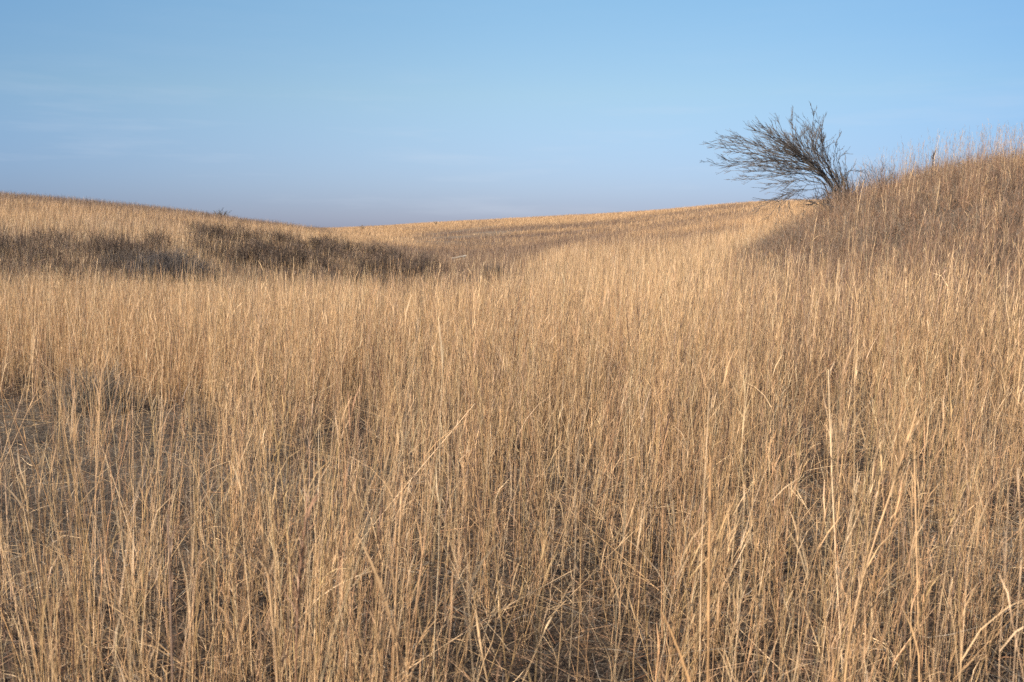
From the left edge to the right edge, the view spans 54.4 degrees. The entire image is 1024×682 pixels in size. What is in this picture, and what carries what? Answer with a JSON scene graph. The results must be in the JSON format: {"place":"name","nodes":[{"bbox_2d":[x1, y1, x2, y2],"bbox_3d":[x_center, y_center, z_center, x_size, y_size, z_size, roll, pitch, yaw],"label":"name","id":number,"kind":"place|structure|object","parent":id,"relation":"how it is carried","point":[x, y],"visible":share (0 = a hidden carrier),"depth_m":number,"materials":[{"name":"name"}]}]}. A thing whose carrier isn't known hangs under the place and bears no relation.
{"place":"outdoors","nodes":[
{"label":"outdoors","id":0,"kind":"place"},
{"bbox_2d":[0,122,1023,681],"bbox_3d":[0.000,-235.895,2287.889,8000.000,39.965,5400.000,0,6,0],"label":"ground","id":1,"kind":"structure","parent":0,"point":[554,632],"depth_m":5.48,"materials":[{"name":"beige plant"}]},
{"bbox_2d":[0,421,39,605],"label":"grass stalk","id":2,"kind":"object","parent":1,"relation":"on","point":[12,493],"depth_m":4.37,"materials":[{"name":"plant"}]},
{"bbox_2d":[27,349,154,418],"bbox_3d":[-3.856,0.370,9.203,1.205,0.704,1.074,0,6,0],"label":"bushy weed","id":3,"kind":"object","parent":1,"relation":"on","point":[106,393],"visible":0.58,"depth_m":9.16,"materials":[{"name":"brown plant"}]},
{"bbox_2d":[100,442,138,559],"bbox_3d":[-2.058,0.844,5.113,0.252,0.618,0.116,3,7,26],"label":"grass stalk","id":4,"kind":"object","parent":1,"relation":"on","point":[123,509],"depth_m":5.15,"materials":[{"name":"plant"}]},
{"bbox_2d":[88,243,159,270],"bbox_3d":[-14.020,-2.964,36.450,2.784,1.314,2.584,-6,8,-43],"label":"rounded shrub","id":5,"kind":"object","parent":1,"relation":"on","point":[120,258],"visible":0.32,"depth_m":36.20,"materials":[{"name":"brown plant"}]},
{"bbox_2d":[145,356,162,605],"bbox_3d":[-1.574,0.637,4.340,0.056,1.133,0.215,1,6,7],"label":"grass stalk","id":6,"kind":"object","parent":1,"relation":"on","point":[156,486],"depth_m":4.36,"materials":[{"name":"plant"}]},
{"bbox_2d":[158,516,177,681],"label":"grass stalk","id":7,"kind":"object","parent":1,"relation":"on","point":[170,619],"depth_m":1.89,"materials":[{"name":"plant"}]},
{"bbox_2d":[117,241,232,291],"bbox_3d":[-11.021,-2.341,32.377,3.525,2.049,3.500,3,7,27],"label":"rounded shrub","id":8,"kind":"object","parent":1,"relation":"on","point":[177,262],"visible":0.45,"depth_m":31.93,"materials":[{"name":"brown plant"}]},
{"bbox_2d":[0,218,447,298],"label":"dark brush","id":9,"kind":"object","parent":1,"relation":"on","point":[263,248],"visible":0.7,"depth_m":50.51,"materials":[{"name":"brown plant"}]},
{"bbox_2d":[248,448,278,681],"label":"grass stalk","id":10,"kind":"object","parent":1,"relation":"on","point":[264,543],"depth_m":1.99,"materials":[{"name":"plant"}]},
{"bbox_2d":[284,487,321,681],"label":"grass stalk","id":11,"kind":"object","parent":1,"relation":"on","point":[301,566],"depth_m":2.12,"materials":[{"name":"plant"}]},
{"bbox_2d":[352,476,408,681],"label":"grass stalk","id":12,"kind":"object","parent":1,"relation":"on","point":[373,567],"depth_m":2.32,"materials":[{"name":"plant"}]},
{"bbox_2d":[294,404,474,625],"bbox_3d":[-0.539,0.753,4.088,0.794,0.967,0.135,-1,6,-7],"label":"grass stalk","id":13,"kind":"object","parent":1,"relation":"on","point":[382,514],"depth_m":4.12,"materials":[{"name":"plant"}]},
{"bbox_2d":[407,488,494,651],"bbox_3d":[-0.246,0.935,4.032,0.414,0.654,0.011,3,7,25],"label":"grass stalk","id":14,"kind":"object","parent":1,"relation":"on","point":[462,584],"depth_m":4.01,"materials":[{"name":"plant"}]},
{"bbox_2d":[394,568,575,678],"bbox_3d":[-0.165,1.077,3.607,0.848,0.434,0.013,-2,6,-17],"label":"grass stalk","id":15,"kind":"object","parent":1,"relation":"on","point":[485,619],"depth_m":3.62,"materials":[{"name":"plant"}]},
{"bbox_2d":[479,257,509,281],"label":"dark bush","id":16,"kind":"object","parent":1,"relation":"on","point":[495,270],"visible":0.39,"depth_m":48.80,"materials":[{"name":"brown plant"}]},
{"bbox_2d":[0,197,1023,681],"bbox_3d":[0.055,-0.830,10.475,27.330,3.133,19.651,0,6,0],"label":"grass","id":17,"kind":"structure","parent":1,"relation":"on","point":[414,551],"depth_m":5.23,"materials":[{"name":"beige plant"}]},
{"bbox_2d":[0,135,1023,311],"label":"distant grass","id":18,"kind":"structure","parent":1,"relation":"on","point":[536,248],"depth_m":72.16,"materials":[{"name":"plant"}]},
{"bbox_2d":[659,435,723,681],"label":"grass stalk","id":19,"kind":"object","parent":1,"relation":"on","point":[709,548],"depth_m":1.84,"materials":[{"name":"plant"}]},
{"bbox_2d":[699,391,725,681],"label":"grass stalk","id":20,"kind":"object","parent":1,"relation":"on","point":[701,555],"depth_m":2.73,"materials":[{"name":"plant"}]},
{"bbox_2d":[701,101,870,223],"bbox_3d":[6.934,-4.512,25.663,4.462,3.053,3.006,0,6,0],"label":"leaning tree","id":21,"kind":"object","parent":1,"relation":"on","point":[805,156],"visible":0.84,"depth_m":25.57,"materials":[{"name":"grey plant"}]},
{"bbox_2d":[827,363,843,681],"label":"grass stalk","id":22,"kind":"object","parent":1,"relation":"on","point":[831,429],"depth_m":2.74,"materials":[{"name":"plant"}]},
{"bbox_2d":[651,144,1023,326],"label":"bank scrub","id":23,"kind":"object","parent":1,"relation":"on","point":[777,240],"visible":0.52,"depth_m":20.82,"materials":[{"name":"brown plant"}]},
{"bbox_2d":[853,160,899,196],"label":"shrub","id":24,"kind":"object","parent":1,"relation":"on","point":[881,174],"visible":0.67,"depth_m":25.89,"materials":[{"name":"brown plant"}]},
{"bbox_2d":[844,397,926,681],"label":"grass stalk","id":25,"kind":"object","parent":1,"relation":"on","point":[907,441],"depth_m":2.43,"materials":[{"name":"plant"}]},
{"bbox_2d":[893,401,930,681],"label":"grass stalk","id":26,"kind":"object","parent":1,"relation":"on","point":[916,512],"depth_m":2.44,"materials":[{"name":"plant"}]},
{"bbox_2d":[0,0,1023,227],"label":"sky","id":27,"kind":"structure","parent":0,"point":[317,113],"materials":[{"name":"blue"}]}
]}

